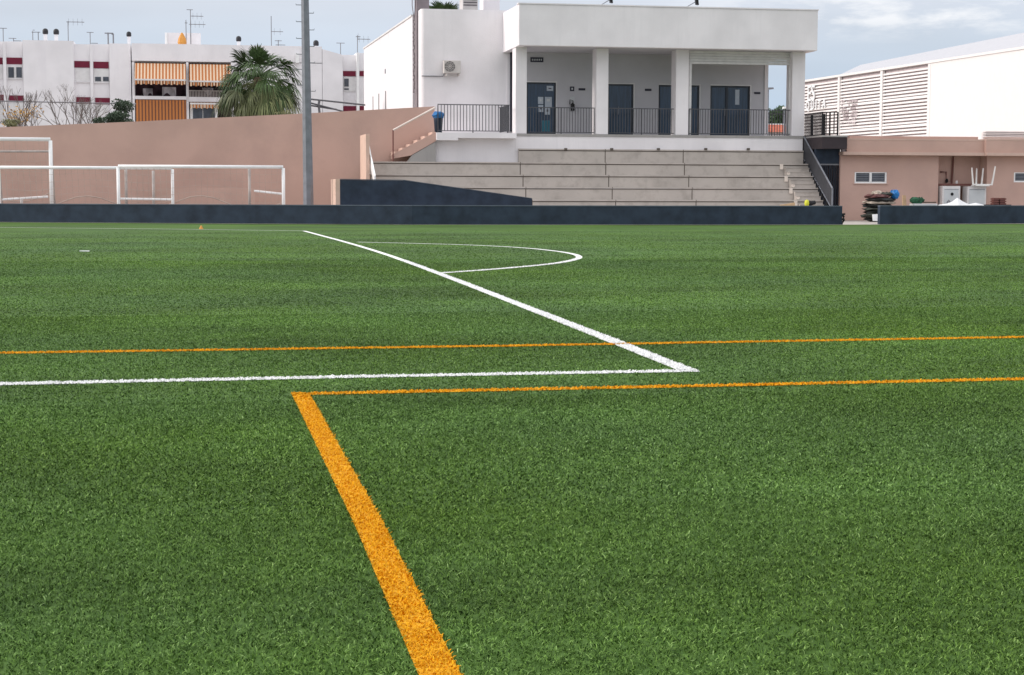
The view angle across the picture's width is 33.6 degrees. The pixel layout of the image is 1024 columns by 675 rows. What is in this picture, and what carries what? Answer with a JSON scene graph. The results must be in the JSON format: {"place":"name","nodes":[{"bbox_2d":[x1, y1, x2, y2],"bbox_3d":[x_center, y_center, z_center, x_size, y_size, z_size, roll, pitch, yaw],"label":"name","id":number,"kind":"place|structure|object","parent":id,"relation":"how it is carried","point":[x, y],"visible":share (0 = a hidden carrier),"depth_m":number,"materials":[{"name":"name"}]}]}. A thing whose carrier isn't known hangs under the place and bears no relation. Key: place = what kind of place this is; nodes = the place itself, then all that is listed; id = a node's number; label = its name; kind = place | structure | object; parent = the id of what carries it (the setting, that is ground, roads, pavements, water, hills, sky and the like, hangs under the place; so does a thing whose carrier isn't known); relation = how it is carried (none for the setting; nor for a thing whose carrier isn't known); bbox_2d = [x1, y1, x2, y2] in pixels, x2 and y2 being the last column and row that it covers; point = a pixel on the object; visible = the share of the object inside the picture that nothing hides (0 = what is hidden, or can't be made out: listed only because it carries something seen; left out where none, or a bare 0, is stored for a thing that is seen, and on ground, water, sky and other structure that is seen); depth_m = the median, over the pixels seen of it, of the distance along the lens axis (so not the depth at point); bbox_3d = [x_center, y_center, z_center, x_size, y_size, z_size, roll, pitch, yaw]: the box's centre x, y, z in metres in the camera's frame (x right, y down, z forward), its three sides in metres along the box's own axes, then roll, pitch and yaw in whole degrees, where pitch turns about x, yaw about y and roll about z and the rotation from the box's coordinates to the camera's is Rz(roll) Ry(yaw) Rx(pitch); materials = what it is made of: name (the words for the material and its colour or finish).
{"place":"outdoors","nodes":[
{"label":"outdoors","id":0,"kind":"place"},
{"bbox_2d":[0,40,132,126],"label":"apartment block","id":1,"kind":"structure","parent":0,"point":[102,73],"depth_m":107.64,"materials":[{"name":"white paint"}]},
{"bbox_2d":[0,65,2,78],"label":"window","id":2,"kind":"structure","parent":1,"relation":"in","point":[1,66],"depth_m":107.15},
{"bbox_2d":[0,103,3,119],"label":"window","id":3,"kind":"structure","parent":1,"relation":"in","point":[1,107],"depth_m":107.36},
{"bbox_2d":[7,65,22,77],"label":"window","id":4,"kind":"structure","parent":1,"relation":"in","point":[13,71],"depth_m":107.29,"materials":[{"name":"white glass"}]},
{"bbox_2d":[9,103,23,119],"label":"window","id":5,"kind":"structure","parent":1,"relation":"in","point":[12,105],"depth_m":107.52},
{"bbox_2d":[42,28,47,39],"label":"chimney cowl","id":6,"kind":"object","parent":1,"relation":"on","point":[45,31],"visible":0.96,"depth_m":108.52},
{"bbox_2d":[53,29,58,40],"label":"chimney cowl","id":7,"kind":"object","parent":1,"relation":"on","point":[56,32],"visible":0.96,"depth_m":108.64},
{"bbox_2d":[75,68,89,80],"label":"window","id":8,"kind":"structure","parent":1,"relation":"in","point":[81,74],"depth_m":108.07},
{"bbox_2d":[76,104,90,119],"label":"window","id":9,"kind":"structure","parent":1,"relation":"in","point":[84,118],"depth_m":108.29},
{"bbox_2d":[94,69,108,81],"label":"window","id":10,"kind":"structure","parent":1,"relation":"in","point":[100,75],"depth_m":108.26,"materials":[{"name":"white glass"}]},
{"bbox_2d":[95,104,108,119],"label":"window","id":11,"kind":"structure","parent":1,"relation":"in","point":[104,105],"depth_m":108.50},
{"bbox_2d":[126,31,130,43],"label":"chimney cowl","id":12,"kind":"object","parent":1,"relation":"on","point":[128,34],"visible":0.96,"depth_m":109.48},
{"bbox_2d":[1,100,135,104],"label":"overhead cable","id":13,"kind":"object","parent":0,"point":[63,102],"visible":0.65,"depth_m":96.14,"materials":[{"name":"metal"}]},
{"bbox_2d":[131,33,321,121],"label":"apartment block","id":14,"kind":"structure","parent":0,"point":[188,71],"depth_m":107.88,"materials":[{"name":"white paint"}]},
{"bbox_2d":[143,88,152,95],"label":"laundry","id":15,"kind":"object","parent":14,"relation":"on","point":[146,91],"visible":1,"depth_m":108.36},
{"bbox_2d":[162,87,175,95],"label":"laundry","id":16,"kind":"object","parent":14,"relation":"on","point":[170,91],"visible":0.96,"depth_m":108.60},
{"bbox_2d":[178,33,186,43],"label":"orange cover","id":17,"kind":"object","parent":14,"relation":"on","point":[181,39],"visible":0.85,"depth_m":109.52,"materials":[{"name":"plastic"}]},
{"bbox_2d":[187,9,205,43],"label":"roof aerial","id":18,"kind":"object","parent":14,"relation":"on","point":[190,24],"visible":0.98,"depth_m":110.71,"materials":[{"name":"metal"}]},
{"bbox_2d":[190,105,217,118],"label":"window","id":19,"kind":"structure","parent":14,"relation":"in","point":[195,113],"depth_m":108.37,"materials":[{"name":"glass"}]},
{"bbox_2d":[331,179,531,204],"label":"ramp wall","id":20,"kind":"structure","parent":0,"point":[371,192],"depth_m":61.53,"materials":[{"name":"blue concrete"}]},
{"bbox_2d":[429,0,458,8],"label":"palm tree","id":21,"kind":"object","parent":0,"point":[437,5],"visible":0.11,"depth_m":95.07,"materials":[{"name":"green plant"}]},
{"bbox_2d":[0,222,1023,674],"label":"football pitch","id":22,"kind":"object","parent":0,"point":[36,230],"visible":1,"depth_m":9.13,"materials":[{"name":"plastic"}]},
{"bbox_2d":[0,368,699,385],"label":"white marking","id":23,"kind":"object","parent":22,"relation":"on","point":[330,376],"visible":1,"depth_m":11.23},
{"bbox_2d":[290,393,463,674],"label":"orange marking","id":24,"kind":"object","parent":22,"relation":"on","point":[427,648],"visible":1,"depth_m":5.66,"materials":[{"name":"paint"}]},
{"bbox_2d":[0,203,841,224],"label":"padded barrier","id":25,"kind":"object","parent":22,"relation":"on","point":[458,214],"visible":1,"depth_m":60.62,"materials":[{"name":"blue plastic"}]},
{"bbox_2d":[375,242,581,272],"bbox_3d":[-0.628,-1.641,33.027,3.706,0.016,15.108,-1,5,-10],"label":"white marking","id":26,"kind":"object","parent":22,"relation":"on","point":[578,257],"visible":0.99,"depth_m":29.38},
{"bbox_2d":[304,231,696,370],"bbox_3d":[-2.330,-1.484,31.179,0.454,0.016,39.734,-1,5,-11],"label":"white marking","id":27,"kind":"object","parent":22,"relation":"on","point":[642,352],"visible":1,"depth_m":15.99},
{"bbox_2d":[0,336,1023,353],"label":"orange marking","id":28,"kind":"object","parent":22,"relation":"on","point":[422,346],"visible":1,"depth_m":13.47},
{"bbox_2d":[291,377,1023,394],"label":"orange marking","id":29,"kind":"object","parent":22,"relation":"on","point":[657,386],"visible":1,"depth_m":10.72,"materials":[{"name":"paint"}]},
{"bbox_2d":[877,205,1023,223],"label":"padded barrier","id":30,"kind":"object","parent":22,"relation":"on","point":[950,214],"visible":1,"depth_m":63.46,"materials":[{"name":"blue plastic"}]},
{"bbox_2d":[0,488,1023,674],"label":"artificial grass","id":31,"kind":"structure","parent":0,"point":[599,563],"depth_m":5.34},
{"bbox_2d":[0,385,1023,521],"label":"artificial grass","id":32,"kind":"structure","parent":0,"point":[578,406],"depth_m":8.19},
{"bbox_2d":[0,306,1023,406],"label":"artificial grass","id":33,"kind":"structure","parent":0,"point":[829,311],"depth_m":13.22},
{"bbox_2d":[0,256,1023,316],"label":"artificial grass","id":34,"kind":"structure","parent":0,"point":[521,275],"depth_m":22.67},
{"bbox_2d":[0,229,1023,261],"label":"artificial grass","id":35,"kind":"structure","parent":0,"point":[564,246],"depth_m":36.91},
{"bbox_2d":[0,0,1023,188],"label":"sky","id":36,"kind":"structure","parent":0,"point":[852,34],"materials":[{"name":"grey"}]},
{"bbox_2d":[58,220,1023,224],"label":"path","id":37,"kind":"structure","parent":0,"point":[855,222],"depth_m":64.54,"materials":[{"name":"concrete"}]},
{"bbox_2d":[0,119,20,126],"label":"olive bush","id":38,"kind":"object","parent":37,"relation":"on","point":[11,123],"visible":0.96,"depth_m":76.49,"materials":[{"name":"green plant"}]},
{"bbox_2d":[1,106,43,126],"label":"bush","id":39,"kind":"object","parent":37,"relation":"on","point":[25,116],"visible":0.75,"depth_m":78.57,"materials":[{"name":"brown plant"}]},
{"bbox_2d":[0,137,55,203],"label":"football goal","id":40,"kind":"object","parent":37,"relation":"on","point":[51,179],"visible":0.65,"depth_m":65.75,"materials":[{"name":"white paint"}]},
{"bbox_2d":[0,166,173,203],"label":"football goal","id":41,"kind":"object","parent":37,"relation":"on","point":[20,199],"visible":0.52,"depth_m":65.20,"materials":[{"name":"white paint"}]},
{"bbox_2d":[92,111,133,122],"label":"dark bush","id":42,"kind":"object","parent":37,"relation":"on","point":[116,116],"visible":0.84,"depth_m":76.90,"materials":[{"name":"green plant"}]},
{"bbox_2d":[109,98,134,121],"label":"dark bush","id":43,"kind":"object","parent":37,"relation":"on","point":[123,105],"visible":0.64,"depth_m":78.12,"materials":[{"name":"green plant"}]},
{"bbox_2d":[136,188,254,203],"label":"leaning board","id":44,"kind":"object","parent":37,"relation":"on","point":[216,193],"visible":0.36,"depth_m":67.14,"materials":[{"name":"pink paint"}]},
{"bbox_2d":[116,165,284,204],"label":"football goal","id":45,"kind":"object","parent":37,"relation":"on","point":[236,167],"visible":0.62,"depth_m":65.25,"materials":[{"name":"white paint"}]},
{"bbox_2d":[0,106,434,204],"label":"retaining wall","id":46,"kind":"structure","parent":37,"relation":"on","point":[263,140],"depth_m":68.73,"materials":[{"name":"pink paint"}]},
{"bbox_2d":[296,0,315,204],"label":"lighting mast","id":47,"kind":"object","parent":37,"relation":"on","point":[308,199],"visible":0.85,"depth_m":62.14,"materials":[{"name":"metal"}]},
{"bbox_2d":[360,134,369,178],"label":"stand side wall","id":48,"kind":"structure","parent":37,"relation":"on","point":[364,156],"depth_m":66.01,"materials":[{"name":"beige paint"}]},
{"bbox_2d":[370,150,375,178],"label":"hand board","id":49,"kind":"object","parent":37,"relation":"on","point":[372,169],"visible":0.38,"depth_m":65.14,"materials":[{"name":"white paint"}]},
{"bbox_2d":[363,14,414,109],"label":"white hall","id":50,"kind":"structure","parent":37,"relation":"on","point":[388,69],"depth_m":81.75,"materials":[{"name":"paint"}]},
{"bbox_2d":[311,98,364,112],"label":"roof rail","id":51,"kind":"object","parent":50,"relation":"attached to","point":[319,106],"visible":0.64,"depth_m":93.92,"materials":[{"name":"metal"}]},
{"bbox_2d":[412,0,428,106],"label":"mauve pillar","id":52,"kind":"structure","parent":37,"relation":"on","point":[421,4],"depth_m":72.52,"materials":[{"name":"grey paint"}]},
{"bbox_2d":[370,148,823,205],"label":"grandstand","id":53,"kind":"object","parent":37,"relation":"on","point":[659,177],"visible":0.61,"depth_m":69.46,"materials":[{"name":"concrete"}]},
{"bbox_2d":[391,132,516,161],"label":"terrace","id":54,"kind":"structure","parent":53,"relation":"on","point":[469,147],"depth_m":69.20,"materials":[{"name":"white paint"}]},
{"bbox_2d":[392,107,435,161],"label":"stair handrail","id":55,"kind":"object","parent":54,"relation":"on","point":[418,116],"visible":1,"depth_m":68.37,"materials":[{"name":"metal"}]},
{"bbox_2d":[432,111,443,131],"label":"waste bin","id":56,"kind":"object","parent":54,"relation":"on","point":[434,115],"visible":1,"depth_m":68.75,"materials":[{"name":"blue plastic"}]},
{"bbox_2d":[437,104,509,132],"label":"terrace railing","id":57,"kind":"object","parent":54,"relation":"on","point":[504,118],"visible":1,"depth_m":68.85,"materials":[{"name":"metal"}]},
{"bbox_2d":[803,136,832,205],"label":"aisle railing","id":58,"kind":"object","parent":53,"relation":"attached to","point":[822,182],"visible":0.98,"depth_m":70.23,"materials":[{"name":"metal"}]},
{"bbox_2d":[503,2,818,161],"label":"clubhouse","id":59,"kind":"structure","parent":37,"relation":"on","point":[680,61],"depth_m":70.89,"materials":[{"name":"white paint"}]},
{"bbox_2d":[418,0,511,132],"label":"clubhouse wing","id":60,"kind":"structure","parent":59,"relation":"attached to","point":[471,41],"depth_m":71.83,"materials":[{"name":"paint"}]},
{"bbox_2d":[422,60,460,76],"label":"air conditioner","id":61,"kind":"object","parent":60,"relation":"attached to","point":[451,66],"visible":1,"depth_m":71.30,"materials":[{"name":"metal"}]},
{"bbox_2d":[459,0,477,9],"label":"roof cooling unit","id":62,"kind":"object","parent":60,"relation":"on","point":[468,4],"visible":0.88,"depth_m":74.92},
{"bbox_2d":[530,57,542,61],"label":"wall sign","id":63,"kind":"object","parent":59,"relation":"attached to","point":[536,59],"visible":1,"depth_m":72.31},
{"bbox_2d":[527,81,556,133],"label":"door","id":64,"kind":"structure","parent":59,"relation":"in","point":[539,93],"depth_m":72.61,"materials":[{"name":"blue metal"}]},
{"bbox_2d":[527,107,594,133],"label":"porch railing","id":65,"kind":"object","parent":59,"relation":"on","point":[561,132],"visible":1,"depth_m":70.18,"materials":[{"name":"metal"}]},
{"bbox_2d":[569,97,574,110],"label":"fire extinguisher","id":66,"kind":"object","parent":59,"relation":"attached to","point":[572,103],"visible":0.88,"depth_m":72.65,"materials":[{"name":"black metal"}]},
{"bbox_2d":[608,83,634,134],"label":"door","id":67,"kind":"structure","parent":59,"relation":"in","point":[620,95],"depth_m":73.25,"materials":[{"name":"blue metal"}]},
{"bbox_2d":[608,108,673,134],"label":"porch railing","id":68,"kind":"object","parent":59,"relation":"on","point":[641,120],"visible":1,"depth_m":70.81,"materials":[{"name":"metal"}]},
{"bbox_2d":[658,84,700,134],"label":"door","id":69,"kind":"structure","parent":59,"relation":"in","point":[664,89],"depth_m":73.68,"materials":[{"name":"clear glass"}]},
{"bbox_2d":[710,84,750,135],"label":"door","id":70,"kind":"structure","parent":59,"relation":"in","point":[721,96],"depth_m":74.13,"materials":[{"name":"blue metal"}]},
{"bbox_2d":[688,109,789,134],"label":"porch railing","id":71,"kind":"object","parent":59,"relation":"on","point":[737,121],"visible":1,"depth_m":71.47,"materials":[{"name":"metal"}]},
{"bbox_2d":[767,87,773,135],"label":"street lamp","id":72,"kind":"object","parent":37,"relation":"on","point":[769,88],"visible":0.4,"depth_m":98.48,"materials":[{"name":"metal"}]},
{"bbox_2d":[782,107,785,135],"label":"street lamp","id":73,"kind":"object","parent":37,"relation":"on","point":[784,121],"visible":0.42,"depth_m":103.97,"materials":[{"name":"metal"}]},
{"bbox_2d":[864,218,876,221],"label":"folded tarp","id":74,"kind":"object","parent":37,"relation":"on","point":[869,219],"visible":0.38,"depth_m":67.98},
{"bbox_2d":[860,213,873,217],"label":"folded tarp","id":75,"kind":"object","parent":74,"relation":"on","point":[866,215],"visible":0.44,"depth_m":67.88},
{"bbox_2d":[863,211,877,213],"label":"folded tarp","id":76,"kind":"object","parent":75,"relation":"on","point":[870,212],"visible":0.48,"depth_m":67.91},
{"bbox_2d":[861,207,877,210],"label":"folded tarp","id":77,"kind":"object","parent":76,"relation":"on","point":[870,209],"visible":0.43,"depth_m":67.90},
{"bbox_2d":[861,203,890,207],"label":"folded tarp","id":78,"kind":"object","parent":77,"relation":"on","point":[866,205],"visible":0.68,"depth_m":67.90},
{"bbox_2d":[862,201,895,203],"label":"folded tarp","id":79,"kind":"object","parent":78,"relation":"on","point":[880,202],"visible":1,"depth_m":67.89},
{"bbox_2d":[865,197,895,200],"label":"folded tarp","id":80,"kind":"object","parent":79,"relation":"on","point":[880,199],"visible":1,"depth_m":67.79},
{"bbox_2d":[864,194,890,197],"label":"folded tarp","id":81,"kind":"object","parent":80,"relation":"on","point":[876,196],"visible":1,"depth_m":67.83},
{"bbox_2d":[890,190,899,198],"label":"blue bag","id":82,"kind":"object","parent":80,"relation":"on","point":[896,194],"visible":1,"depth_m":68.07,"materials":[{"name":"plastic"}]},
{"bbox_2d":[804,33,1023,151],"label":"warehouse","id":83,"kind":"structure","parent":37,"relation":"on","point":[975,89],"depth_m":98.56,"materials":[{"name":"metal"}]},
{"bbox_2d":[909,203,936,204],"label":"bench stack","id":84,"kind":"object","parent":37,"relation":"on","point":[922,204],"visible":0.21,"depth_m":69.53,"materials":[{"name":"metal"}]},
{"bbox_2d":[910,197,924,203],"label":"green netting","id":85,"kind":"object","parent":84,"relation":"on","point":[916,200],"visible":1,"depth_m":69.50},
{"bbox_2d":[828,136,1023,219],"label":"pink outbuilding","id":86,"kind":"structure","parent":37,"relation":"on","point":[909,167],"depth_m":71.41,"materials":[{"name":"paint"}]},
{"bbox_2d":[853,172,887,183],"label":"window","id":87,"kind":"structure","parent":86,"relation":"in","point":[860,177],"depth_m":71.11,"materials":[{"name":"white paint"}]},
{"bbox_2d":[938,157,971,184],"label":"wall pipes","id":88,"kind":"object","parent":86,"relation":"attached to","point":[952,173],"depth_m":72.32,"materials":[{"name":"black plastic"}]},
{"bbox_2d":[1014,172,1023,181],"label":"window","id":89,"kind":"structure","parent":86,"relation":"in","point":[1018,176],"depth_m":72.33,"materials":[{"name":"white paint"}]},
{"bbox_2d":[938,186,959,204],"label":"meter cabinet","id":90,"kind":"object","parent":37,"relation":"on","point":[947,194],"visible":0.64,"depth_m":71.54,"materials":[{"name":"metal"}]},
{"bbox_2d":[941,198,981,204],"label":"white sheeting","id":91,"kind":"object","parent":37,"relation":"on","point":[956,201],"visible":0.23,"depth_m":69.50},
{"bbox_2d":[962,186,985,203],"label":"meter cabinet","id":92,"kind":"object","parent":37,"relation":"on","point":[973,194],"visible":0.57,"depth_m":71.76,"materials":[{"name":"metal"}]},
{"bbox_2d":[971,166,995,185],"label":"plastic chair","id":93,"kind":"object","parent":92,"relation":"on","point":[976,184],"visible":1,"depth_m":71.58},
{"bbox_2d":[981,131,1023,138],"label":"louvred screen","id":94,"kind":"object","parent":37,"relation":"on","point":[1002,134],"visible":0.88,"depth_m":81.20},
{"bbox_2d":[804,200,815,205],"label":"sports bag","id":95,"kind":"object","parent":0,"point":[808,203],"visible":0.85,"depth_m":68.19,"materials":[{"name":"yellow fabric"}]},
{"bbox_2d":[803,149,845,205],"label":"metal gate","id":96,"kind":"structure","parent":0,"point":[827,157],"depth_m":70.86,"materials":[{"name":"metal"}]},
{"bbox_2d":[803,135,847,149],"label":"dark balcony","id":97,"kind":"structure","parent":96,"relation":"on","point":[828,142],"depth_m":70.07,"materials":[{"name":"metal"}]},
{"bbox_2d":[803,112,838,136],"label":"balcony railing","id":98,"kind":"object","parent":97,"relation":"on","point":[811,124],"visible":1,"depth_m":70.36,"materials":[{"name":"metal"}]},
{"bbox_2d":[990,198,998,204],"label":"slotted block","id":99,"kind":"object","parent":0,"point":[994,201],"depth_m":70.17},
{"bbox_2d":[998,198,1005,204],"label":"slotted block","id":100,"kind":"object","parent":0,"point":[1002,201],"depth_m":70.22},
{"label":"ground","id":101,"kind":"structure","parent":0,"visible":0},
{"bbox_2d":[0,87,48,125],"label":"bare tree","id":102,"kind":"object","parent":101,"relation":"on","point":[30,99],"visible":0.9,"depth_m":80.67,"materials":[{"name":"grey plant"}]},
{"bbox_2d":[33,84,112,124],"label":"bare tree","id":103,"kind":"object","parent":101,"relation":"on","point":[80,118],"visible":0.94,"depth_m":80.92,"materials":[{"name":"grey plant"}]},
{"bbox_2d":[51,98,107,124],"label":"bare tree","id":104,"kind":"object","parent":101,"relation":"on","point":[90,113],"visible":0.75,"depth_m":82.83,"materials":[{"name":"grey plant"}]},
{"bbox_2d":[210,43,301,117],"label":"fan palm","id":105,"kind":"object","parent":101,"relation":"on","point":[259,95],"visible":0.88,"depth_m":83.47,"materials":[{"name":"green plant"}]},
{"bbox_2d":[322,49,363,111],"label":"apartment block","id":106,"kind":"structure","parent":101,"relation":"on","point":[342,78],"depth_m":109.65,"materials":[{"name":"white paint"}]},
{"bbox_2d":[343,77,355,91],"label":"window","id":107,"kind":"structure","parent":106,"relation":"in","point":[349,83],"depth_m":110.15,"materials":[{"name":"white glass"}]},
{"bbox_2d":[768,125,785,135],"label":"tiled house","id":108,"kind":"structure","parent":101,"relation":"on","point":[776,132],"depth_m":135.61,"materials":[{"name":"orange tile"}]},
{"bbox_2d":[770,105,785,123],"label":"green tree","id":109,"kind":"object","parent":101,"relation":"on","point":[779,107],"visible":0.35,"depth_m":191.97,"materials":[{"name":"green plant"}]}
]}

